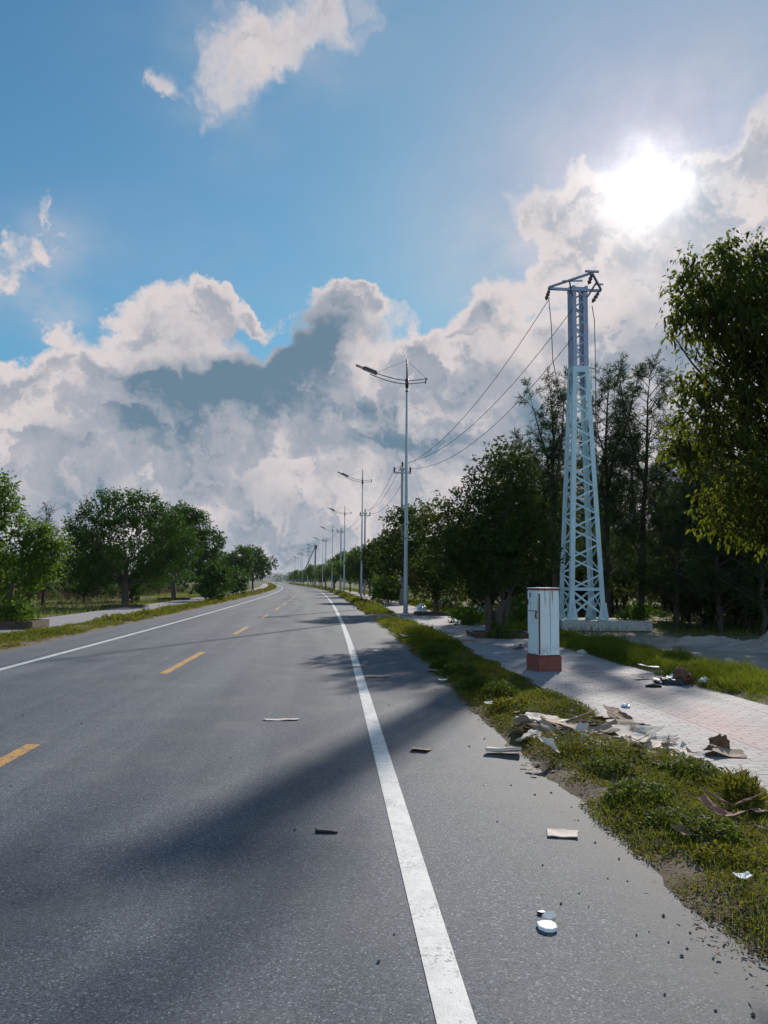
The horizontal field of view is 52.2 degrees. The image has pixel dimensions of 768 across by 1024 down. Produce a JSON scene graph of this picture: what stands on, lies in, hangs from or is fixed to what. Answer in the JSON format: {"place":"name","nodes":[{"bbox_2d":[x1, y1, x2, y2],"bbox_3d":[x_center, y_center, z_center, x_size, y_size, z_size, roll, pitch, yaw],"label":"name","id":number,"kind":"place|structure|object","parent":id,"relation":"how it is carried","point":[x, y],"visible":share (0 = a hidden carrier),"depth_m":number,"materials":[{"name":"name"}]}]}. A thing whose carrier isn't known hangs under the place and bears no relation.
{"place":"outdoors","nodes":[
{"label":"outdoors","id":0,"kind":"place"},
{"bbox_2d":[1,583,191,600],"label":"dry field grass","id":1,"kind":"structure","parent":0,"point":[163,590],"depth_m":66.03,"materials":[{"name":"green plant"}]},
{"bbox_2d":[0,584,267,633],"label":"pavement","id":2,"kind":"structure","parent":0,"point":[63,620],"depth_m":36.66,"materials":[{"name":"grey concrete"}]},
{"bbox_2d":[0,619,48,628],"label":"tree pit kerb","id":3,"kind":"object","parent":2,"relation":"on","point":[4,624],"visible":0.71,"depth_m":24.95,"materials":[{"name":"concrete"}]},
{"bbox_2d":[0,589,42,626],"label":"leafy bush","id":4,"kind":"object","parent":3,"relation":"on","point":[20,613],"visible":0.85,"depth_m":25.47,"materials":[{"name":"green plant"}]},
{"bbox_2d":[103,604,148,607],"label":"tree pit kerb","id":5,"kind":"object","parent":2,"relation":"on","point":[130,605],"visible":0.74,"depth_m":44.78,"materials":[{"name":"concrete"}]},
{"bbox_2d":[0,582,275,651],"bbox_3d":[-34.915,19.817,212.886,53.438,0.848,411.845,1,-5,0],"label":"verge grass","id":6,"kind":"structure","parent":0,"point":[93,627],"depth_m":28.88,"materials":[{"name":"green plant"}]},
{"bbox_2d":[0,582,767,1023],"bbox_3d":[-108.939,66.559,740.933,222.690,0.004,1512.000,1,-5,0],"label":"road","id":7,"kind":"structure","parent":0,"point":[166,788],"depth_m":4.72,"materials":[{"name":"grey asphalt"}]},
{"bbox_2d":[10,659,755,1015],"bbox_3d":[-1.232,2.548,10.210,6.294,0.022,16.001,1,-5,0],"label":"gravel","id":8,"kind":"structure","parent":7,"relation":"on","point":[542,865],"depth_m":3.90,"materials":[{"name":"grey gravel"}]},
{"bbox_2d":[485,747,521,751],"bbox_3d":[1.158,2.291,7.595,0.346,0.082,0.192,0,-5,10],"label":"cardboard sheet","id":9,"kind":"object","parent":7,"relation":"on","point":[503,749],"visible":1,"depth_m":7.53,"materials":[{"name":"beige cardboard"}]},
{"bbox_2d":[537,920,557,932],"bbox_3d":[0.783,1.986,3.759,0.090,0.018,0.105,1,-5,0],"label":"foam scrap","id":10,"kind":"object","parent":7,"relation":"on","point":[548,926],"visible":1,"depth_m":3.74,"materials":[{"name":"white plastic"}]},
{"bbox_2d":[546,828,578,837],"bbox_3d":[1.180,2.116,5.164,0.214,0.015,0.157,0,-5,8],"label":"cardboard piece","id":11,"kind":"object","parent":7,"relation":"on","point":[564,833],"visible":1,"depth_m":5.16,"materials":[{"name":"beige cardboard"}]},
{"bbox_2d":[0,0,767,580],"label":"sky","id":12,"kind":"structure","parent":0,"point":[213,213],"materials":[{"name":"blue"}]},
{"bbox_2d":[1,580,767,669],"bbox_3d":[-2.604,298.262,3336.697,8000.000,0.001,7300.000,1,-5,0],"label":"ground","id":13,"kind":"structure","parent":0,"point":[759,659],"depth_m":27.95,"materials":[{"name":"soil"}]},
{"bbox_2d":[0,468,29,534],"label":"broad tree","id":14,"kind":"object","parent":13,"relation":"on","point":[14,506],"visible":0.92,"depth_m":28.42,"materials":[{"name":"green plant"}]},
{"bbox_2d":[17,500,59,604],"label":"casuarina tree","id":15,"kind":"object","parent":13,"relation":"on","point":[47,520],"visible":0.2,"depth_m":50.03,"materials":[{"name":"green plant"}]},
{"bbox_2d":[0,511,82,601],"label":"broad tree","id":16,"kind":"object","parent":13,"relation":"on","point":[35,565],"visible":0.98,"depth_m":27.20,"materials":[{"name":"green plant"}]},
{"bbox_2d":[0,545,84,605],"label":"thicket tree","id":17,"kind":"object","parent":13,"relation":"on","point":[48,588],"visible":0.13,"depth_m":48.14,"materials":[{"name":"green plant"}]},
{"bbox_2d":[56,554,106,601],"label":"thicket tree","id":18,"kind":"object","parent":13,"relation":"on","point":[86,588],"visible":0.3,"depth_m":56.80,"materials":[{"name":"green plant"}]},
{"bbox_2d":[53,487,203,603],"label":"broad tree","id":19,"kind":"object","parent":13,"relation":"on","point":[168,552],"visible":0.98,"depth_m":48.26,"materials":[{"name":"green plant"}]},
{"bbox_2d":[0,587,256,618],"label":"field grass","id":20,"kind":"structure","parent":13,"relation":"on","point":[101,606],"depth_m":52.04,"materials":[{"name":"green plant"}]},
{"bbox_2d":[117,582,151,603],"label":"leafy bush","id":21,"kind":"object","parent":13,"relation":"on","point":[135,591],"visible":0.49,"depth_m":49.41,"materials":[{"name":"green plant"}]},
{"bbox_2d":[129,551,184,594],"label":"thicket tree","id":22,"kind":"object","parent":13,"relation":"on","point":[164,586],"visible":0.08,"depth_m":86.44,"materials":[{"name":"green plant"}]},
{"bbox_2d":[146,500,229,597],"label":"broad tree","id":23,"kind":"object","parent":13,"relation":"on","point":[209,554],"visible":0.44,"depth_m":67.03,"materials":[{"name":"green plant"}]},
{"bbox_2d":[177,559,237,599],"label":"leafy bush","id":24,"kind":"object","parent":13,"relation":"on","point":[213,575],"visible":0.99,"depth_m":60.05,"materials":[{"name":"green plant"}]},
{"bbox_2d":[48,567,385,583],"bbox_3d":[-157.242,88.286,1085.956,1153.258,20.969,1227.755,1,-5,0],"label":"distant woods","id":25,"kind":"object","parent":13,"relation":"on","point":[279,578],"visible":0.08,"depth_m":1269.04,"materials":[{"name":"green plant"}]},
{"bbox_2d":[208,544,257,580],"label":"broad tree","id":26,"kind":"object","parent":13,"relation":"on","point":[233,558],"visible":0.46,"depth_m":109.97,"materials":[{"name":"green plant"}]},
{"bbox_2d":[224,565,251,593],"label":"leafy bush","id":27,"kind":"object","parent":13,"relation":"on","point":[239,586],"visible":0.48,"depth_m":78.10,"materials":[{"name":"green plant"}]},
{"bbox_2d":[238,544,278,589],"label":"broad tree","id":28,"kind":"object","parent":13,"relation":"on","point":[262,563],"visible":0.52,"depth_m":136.87,"materials":[{"name":"green plant"}]},
{"bbox_2d":[322,562,341,588],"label":"street tree","id":29,"kind":"object","parent":13,"relation":"on","point":[327,571],"visible":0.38,"depth_m":158.18,"materials":[{"name":"green plant"}]},
{"bbox_2d":[329,549,349,582],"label":"street tree","id":30,"kind":"object","parent":13,"relation":"on","point":[336,558],"visible":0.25,"depth_m":139.04,"materials":[{"name":"green plant"}]},
{"bbox_2d":[332,559,354,591],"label":"street tree","id":31,"kind":"object","parent":13,"relation":"on","point":[348,577],"visible":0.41,"depth_m":120.99,"materials":[{"name":"green plant"}]},
{"bbox_2d":[342,545,369,593],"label":"street tree","id":32,"kind":"object","parent":13,"relation":"on","point":[349,560],"visible":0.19,"depth_m":103.34,"materials":[{"name":"green plant"}]},
{"bbox_2d":[348,546,398,595],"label":"street tree","id":33,"kind":"object","parent":13,"relation":"on","point":[356,567],"visible":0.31,"depth_m":85.26,"materials":[{"name":"green plant"}]},
{"bbox_2d":[367,574,410,604],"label":"leafy bush","id":34,"kind":"object","parent":13,"relation":"on","point":[381,590],"visible":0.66,"depth_m":54.08,"materials":[{"name":"green plant"}]},
{"bbox_2d":[358,526,420,600],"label":"street tree","id":35,"kind":"object","parent":13,"relation":"on","point":[369,547],"visible":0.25,"depth_m":65.44,"materials":[{"name":"green plant"}]},
{"bbox_2d":[393,462,410,604],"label":"power pole","id":36,"kind":"object","parent":13,"relation":"on","point":[402,472],"visible":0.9,"depth_m":54.26,"materials":[{"name":"concrete"}]},
{"bbox_2d":[364,497,470,611],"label":"street tree","id":37,"kind":"object","parent":13,"relation":"on","point":[395,560],"visible":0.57,"depth_m":41.21,"materials":[{"name":"green plant"}]},
{"bbox_2d":[445,603,485,625],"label":"leafy bush","id":38,"kind":"object","parent":13,"relation":"on","point":[465,619],"visible":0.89,"depth_m":29.34,"materials":[{"name":"green plant"}]},
{"bbox_2d":[440,574,494,608],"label":"grove shrub","id":39,"kind":"object","parent":13,"relation":"on","point":[477,601],"visible":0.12,"depth_m":46.55,"materials":[{"name":"green plant"}]},
{"bbox_2d":[400,434,570,634],"bbox_3d":[3.018,0.748,23.340,4.480,6.200,4.567,-3,-6,32],"label":"street tree","id":40,"kind":"object","parent":13,"relation":"on","point":[463,553],"visible":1,"depth_m":22.95,"materials":[{"name":"green plant"}]},
{"bbox_2d":[468,443,542,615],"bbox_3d":[5.589,0.831,36.256,4.675,8.453,3.215,3,-6,-26],"label":"casuarina tree","id":41,"kind":"object","parent":13,"relation":"on","point":[512,595],"visible":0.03,"depth_m":35.88,"materials":[{"name":"green plant"}]},
{"bbox_2d":[508,593,527,621],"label":"leafy bush","id":42,"kind":"object","parent":13,"relation":"on","point":[520,612],"visible":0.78,"depth_m":30.86,"materials":[{"name":"green plant"}]},
{"bbox_2d":[285,583,767,977],"bbox_3d":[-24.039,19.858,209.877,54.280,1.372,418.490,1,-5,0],"label":"verge weeds","id":43,"kind":"object","parent":13,"relation":"on","point":[665,754],"visible":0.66,"depth_m":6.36,"materials":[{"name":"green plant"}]},
{"bbox_2d":[415,643,453,658],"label":"weed bush","id":44,"kind":"object","parent":43,"relation":"on","point":[436,651],"visible":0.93,"depth_m":16.44,"materials":[{"name":"green plant"}]},
{"bbox_2d":[428,654,467,671],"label":"weed bush","id":45,"kind":"object","parent":43,"relation":"on","point":[443,661],"visible":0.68,"depth_m":14.38,"materials":[{"name":"green plant"}]},
{"bbox_2d":[438,658,481,680],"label":"weed bush","id":46,"kind":"object","parent":43,"relation":"on","point":[451,667],"visible":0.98,"depth_m":13.20,"materials":[{"name":"green plant"}]},
{"bbox_2d":[454,673,500,693],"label":"weed bush","id":47,"kind":"object","parent":43,"relation":"on","point":[475,679],"visible":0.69,"depth_m":11.49,"materials":[{"name":"green plant"}]},
{"bbox_2d":[478,678,518,700],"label":"weed bush","id":48,"kind":"object","parent":43,"relation":"on","point":[498,689],"visible":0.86,"depth_m":10.73,"materials":[{"name":"green plant"}]},
{"bbox_2d":[487,694,535,715],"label":"weed bush","id":49,"kind":"object","parent":43,"relation":"on","point":[508,699],"visible":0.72,"depth_m":9.76,"materials":[{"name":"green plant"}]},
{"bbox_2d":[540,715,568,736],"bbox_3d":[1.753,2.239,8.198,0.195,0.167,0.401,5,-7,-40],"label":"cardboard sheet","id":50,"kind":"object","parent":43,"relation":"on","point":[546,725],"visible":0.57,"depth_m":8.25,"materials":[{"name":"grey cardboard"}]},
{"bbox_2d":[550,741,598,759],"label":"weed bush","id":51,"kind":"object","parent":43,"relation":"on","point":[577,749],"visible":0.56,"depth_m":7.30,"materials":[{"name":"green plant"}]},
{"bbox_2d":[427,662,767,987],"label":"dead leaves","id":52,"kind":"object","parent":43,"relation":"on","point":[744,936],"visible":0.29,"depth_m":3.83,"materials":[{"name":"brown plant"}]},
{"bbox_2d":[577,754,638,779],"bbox_3d":[1.903,2.162,6.681,0.523,0.168,0.519,1,-5,0],"label":"weed bush","id":53,"kind":"object","parent":43,"relation":"on","point":[615,762],"visible":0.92,"depth_m":6.63,"materials":[{"name":"green plant"}]},
{"bbox_2d":[598,776,679,812],"bbox_3d":[1.890,2.065,5.784,0.642,0.221,0.620,1,-5,0],"label":"weed bush","id":54,"kind":"object","parent":43,"relation":"on","point":[638,786],"visible":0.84,"depth_m":5.73,"materials":[{"name":"green plant"}]},
{"bbox_2d":[632,803,707,834],"bbox_3d":[1.911,2.043,5.217,0.488,0.174,0.465,1,-5,0],"label":"weed bush","id":55,"kind":"object","parent":43,"relation":"on","point":[666,815],"visible":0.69,"depth_m":5.21,"materials":[{"name":"green plant"}]},
{"bbox_2d":[649,753,722,785],"bbox_3d":[2.564,2.138,6.545,0.673,0.211,0.639,1,-5,0],"label":"weed bush","id":56,"kind":"object","parent":43,"relation":"on","point":[682,765],"visible":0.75,"depth_m":6.50,"materials":[{"name":"green plant"}]},
{"bbox_2d":[658,811,752,850],"bbox_3d":[2.030,2.009,4.981,0.583,0.180,0.552,1,-5,0],"label":"weed bush","id":57,"kind":"object","parent":43,"relation":"on","point":[709,822],"visible":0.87,"depth_m":4.93,"materials":[{"name":"green plant"}]},
{"bbox_2d":[697,794,751,816],"bbox_3d":[2.221,1.936,5.180,0.378,0.139,0.116,1,-5,-9],"label":"dry palm leaf","id":58,"kind":"object","parent":43,"relation":"on","point":[711,805],"visible":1,"depth_m":5.17,"materials":[{"name":"brown plant"}]},
{"bbox_2d":[682,839,766,872],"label":"weed bush","id":59,"kind":"object","parent":43,"relation":"on","point":[704,848],"visible":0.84,"depth_m":4.54,"materials":[{"name":"green plant"}]},
{"bbox_2d":[710,765,766,807],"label":"weed bush","id":60,"kind":"object","parent":43,"relation":"on","point":[728,783],"visible":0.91,"depth_m":5.75,"materials":[{"name":"green plant"}]},
{"bbox_3d":[2.194,2.307,8.094,0.275,0.070,0.355,1,-5,-6],"label":"cardboard sheet","id":61,"kind":"object","parent":43,"relation":"on","visible":0},
{"bbox_2d":[556,723,596,735],"bbox_3d":[2.038,2.263,8.148,0.468,0.147,0.338,4,-6,-34],"label":"cardboard sheet","id":62,"kind":"object","parent":61,"relation":"on","point":[567,728],"visible":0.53,"depth_m":8.09,"materials":[{"name":"grey cardboard"}]},
{"bbox_2d":[563,722,619,734],"bbox_3d":[2.177,2.279,8.273,0.575,0.108,0.243,0,-5,10],"label":"cardboard sheet","id":63,"kind":"object","parent":62,"relation":"on","point":[606,727],"visible":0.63,"depth_m":8.27,"materials":[{"name":"beige cardboard"}]},
{"bbox_2d":[483,428,592,616],"bbox_3d":[6.341,0.564,34.400,4.628,8.674,3.962,3,-6,-28],"label":"casuarina tree","id":64,"kind":"object","parent":13,"relation":"on","point":[528,582],"visible":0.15,"depth_m":33.97,"materials":[{"name":"green plant"}]},
{"bbox_2d":[516,539,597,602],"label":"grove shrub","id":65,"kind":"object","parent":13,"relation":"on","point":[577,579],"visible":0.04,"depth_m":40.45,"materials":[{"name":"green plant"}]},
{"bbox_2d":[512,365,605,591],"bbox_3d":[6.759,-0.815,32.485,4.712,11.102,5.514,1,-5,0],"label":"casuarina tree","id":66,"kind":"object","parent":13,"relation":"on","point":[551,451],"visible":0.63,"depth_m":32.54,"materials":[{"name":"green plant"}]},
{"bbox_2d":[518,460,602,599],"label":"casuarina tree","id":67,"kind":"object","parent":13,"relation":"on","point":[579,577],"visible":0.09,"depth_m":39.52,"materials":[{"name":"green plant"}]},
{"bbox_2d":[365,589,767,644],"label":"undergrowth grass","id":68,"kind":"structure","parent":13,"relation":"on","point":[683,629],"depth_m":29.18,"materials":[{"name":"green plant"}]},
{"bbox_2d":[561,452,618,534],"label":"casuarina tree","id":69,"kind":"object","parent":13,"relation":"on","point":[583,496],"visible":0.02,"depth_m":68.33,"materials":[{"name":"green plant"}]},
{"bbox_2d":[564,540,635,608],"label":"grove shrub","id":70,"kind":"object","parent":13,"relation":"on","point":[623,585],"visible":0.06,"depth_m":42.97,"materials":[{"name":"green plant"}]},
{"bbox_2d":[575,513,631,615],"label":"casuarina tree","id":71,"kind":"object","parent":13,"relation":"on","point":[616,579],"visible":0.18,"depth_m":41.58,"materials":[{"name":"green plant"}]},
{"bbox_2d":[559,618,652,630],"bbox_3d":[7.932,4.189,29.298,3.400,0.360,2.300,1,-5,-5],"label":"concrete pad","id":72,"kind":"object","parent":13,"relation":"on","point":[639,625],"visible":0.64,"depth_m":28.20,"materials":[{"name":"grey concrete"}]},
{"bbox_2d":[545,270,611,619],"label":"lattice tower","id":73,"kind":"structure","parent":72,"relation":"on","point":[581,370],"depth_m":29.81,"materials":[{"name":"metal"}]},
{"bbox_2d":[561,360,654,617],"bbox_3d":[9.588,-0.920,33.228,4.790,11.493,4.669,1,-5,0],"label":"casuarina tree","id":74,"kind":"object","parent":13,"relation":"on","point":[603,463],"visible":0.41,"depth_m":33.03,"materials":[{"name":"green plant"}]},
{"bbox_2d":[577,535,638,612],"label":"tree","id":75,"kind":"object","parent":13,"relation":"on","point":[612,605],"visible":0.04,"depth_m":45.27,"materials":[{"name":"green plant"}]},
{"bbox_2d":[576,348,688,615],"bbox_3d":[9.880,-1.011,31.285,4.369,11.357,5.590,-2,-5,23],"label":"casuarina tree","id":76,"kind":"object","parent":13,"relation":"on","point":[630,437],"visible":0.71,"depth_m":31.25,"materials":[{"name":"green plant"}]},
{"bbox_2d":[614,598,662,621],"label":"leafy bush","id":77,"kind":"object","parent":13,"relation":"on","point":[636,613],"visible":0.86,"depth_m":28.92,"materials":[{"name":"green plant"}]},
{"bbox_2d":[613,512,720,621],"bbox_3d":[13.915,2.606,35.992,7.367,5.128,6.470,4,-6,-36],"label":"grove shrub","id":78,"kind":"object","parent":13,"relation":"on","point":[626,597],"visible":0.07,"depth_m":36.65,"materials":[{"name":"green plant"}]},
{"bbox_2d":[609,418,756,629],"bbox_3d":[10.808,0.439,29.796,5.304,8.225,5.616,1,-5,0],"label":"casuarina tree","id":79,"kind":"object","parent":13,"relation":"on","point":[672,505],"visible":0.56,"depth_m":29.51,"materials":[{"name":"green plant"}]},
{"bbox_2d":[646,635,735,646],"bbox_3d":[9.173,3.667,22.203,4.480,0.364,1.680,1,-5,0],"label":"sand mound","id":80,"kind":"object","parent":13,"relation":"on","point":[703,641],"visible":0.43,"depth_m":21.94,"materials":[{"name":"grey sand"}]},
{"bbox_2d":[625,440,767,632],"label":"casuarina tree","id":81,"kind":"object","parent":13,"relation":"on","point":[691,488],"visible":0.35,"depth_m":27.70,"materials":[{"name":"green plant"}]},
{"bbox_2d":[652,463,743,624],"bbox_3d":[13.935,1.115,33.239,5.388,7.479,4.612,-2,-5,22],"label":"casuarina tree","id":82,"kind":"object","parent":13,"relation":"on","point":[709,622],"visible":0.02,"depth_m":32.71,"materials":[{"name":"green plant"}]},
{"bbox_2d":[664,571,745,629],"bbox_3d":[12.089,3.247,29.555,2.583,2.545,3.094,3,-6,-29],"label":"grove shrub","id":83,"kind":"object","parent":13,"relation":"on","point":[692,605],"visible":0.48,"depth_m":29.31,"materials":[{"name":"green plant"}]},
{"bbox_2d":[655,225,767,567],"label":"leafy tree","id":84,"kind":"object","parent":13,"relation":"on","point":[734,292],"visible":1,"depth_m":6.87,"materials":[{"name":"green plant"}]},
{"bbox_2d":[673,454,767,634],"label":"casuarina tree","id":85,"kind":"object","parent":13,"relation":"on","point":[747,597],"visible":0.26,"depth_m":26.84,"materials":[{"name":"green plant"}]},
{"bbox_2d":[707,631,767,652],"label":"sand mound","id":86,"kind":"object","parent":13,"relation":"on","point":[760,645],"visible":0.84,"depth_m":20.46,"materials":[{"name":"grey sand"}]},
{"bbox_2d":[330,586,767,704],"bbox_3d":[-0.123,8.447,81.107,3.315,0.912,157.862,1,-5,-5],"label":"lawn grass","id":87,"kind":"structure","parent":0,"point":[611,644],"depth_m":15.51,"materials":[{"name":"green plant"}]},
{"bbox_2d":[335,588,767,801],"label":"pavement","id":88,"kind":"structure","parent":0,"point":[695,717],"depth_m":11.06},
{"bbox_2d":[338,470,371,595],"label":"street lamp","id":89,"kind":"object","parent":88,"relation":"on","point":[344,474],"visible":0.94,"depth_m":77.50,"materials":[{"name":"grey metal"}]},
{"bbox_2d":[356,359,426,614],"bbox_3d":[0.350,-1.341,38.612,3.599,12.685,0.420,1,-5,-4],"label":"street lamp","id":90,"kind":"object","parent":88,"relation":"on","point":[405,590],"visible":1,"depth_m":38.61,"materials":[{"name":"metal"}]},
{"bbox_2d":[414,611,448,615],"bbox_3d":[2.545,4.997,38.461,2.000,0.160,1.700,1,-5,-4],"label":"tree pit kerb","id":91,"kind":"object","parent":88,"relation":"on","point":[421,613],"visible":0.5,"depth_m":37.63,"materials":[{"name":"concrete"}]},
{"bbox_2d":[466,630,527,637],"bbox_3d":[3.475,3.678,23.526,1.750,0.160,1.600,1,-5,-4],"label":"tree pit kerb","id":92,"kind":"object","parent":88,"relation":"on","point":[479,633],"visible":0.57,"depth_m":22.80,"materials":[{"name":"concrete"}]},
{"bbox_2d":[484,614,521,638],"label":"leafy bush","id":93,"kind":"object","parent":92,"relation":"on","point":[505,634],"visible":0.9,"depth_m":22.63,"materials":[{"name":"green plant"}]},
{"bbox_2d":[526,587,561,671],"bbox_3d":[2.953,2.176,14.573,0.489,1.536,0.490,2,-5,-17],"label":"utility cabinet","id":94,"kind":"object","parent":88,"relation":"on","point":[542,655],"visible":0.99,"depth_m":14.38,"materials":[{"name":"metal"}]},
{"bbox_2d":[626,732,678,742],"bbox_3d":[2.718,2.313,8.008,0.578,0.068,0.258,-1,-5,14],"label":"cardboard sheet","id":95,"kind":"object","parent":88,"relation":"on","point":[637,735],"visible":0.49,"depth_m":8.06,"materials":[{"name":"beige cardboard"}]},
{"bbox_2d":[612,724,664,737],"bbox_3d":[2.687,2.292,8.169,0.573,0.105,0.321,0,-5,3],"label":"cardboard sheet","id":96,"kind":"object","parent":95,"relation":"on","point":[647,729],"visible":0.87,"depth_m":8.23,"materials":[{"name":"beige cardboard"}]},
{"bbox_2d":[652,677,686,685],"bbox_3d":[4.585,2.710,12.611,0.571,0.113,0.258,-3,-6,32],"label":"rubbish heap","id":97,"kind":"object","parent":88,"relation":"on","point":[669,680],"visible":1,"depth_m":12.54,"materials":[{"name":"plastic"}]},
{"bbox_2d":[672,666,694,682],"bbox_3d":[4.848,2.646,12.759,0.362,0.253,0.486,1,-5,0],"label":"rubbish heap","id":98,"kind":"object","parent":88,"relation":"on","point":[684,674],"visible":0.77,"depth_m":12.62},
{"bbox_2d":[708,734,729,748],"bbox_3d":[3.256,2.233,7.630,0.219,0.169,0.198,5,-7,-43],"label":"coconut husk","id":99,"kind":"object","parent":88,"relation":"on","point":[719,740],"visible":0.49,"depth_m":7.58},
{"bbox_2d":[710,744,746,757],"bbox_3d":[3.235,2.251,7.394,0.325,0.091,0.187,0,-5,6],"label":"cardboard piece","id":100,"kind":"object","parent":88,"relation":"on","point":[735,753],"visible":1,"depth_m":7.38,"materials":[{"name":"beige cardboard"}]},
{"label":"cardboard sheet","id":101,"kind":"object","parent":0,"visible":0},
{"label":"cardboard sheet","id":102,"kind":"object","parent":101,"relation":"on","visible":0},
{"bbox_2d":[598,735,671,748],"bbox_3d":[2.412,2.281,7.716,0.684,0.075,0.423,2,-5,-11],"label":"cardboard sheet","id":103,"kind":"object","parent":102,"relation":"on","point":[653,743],"visible":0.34,"depth_m":7.74,"materials":[{"name":"beige cardboard"}]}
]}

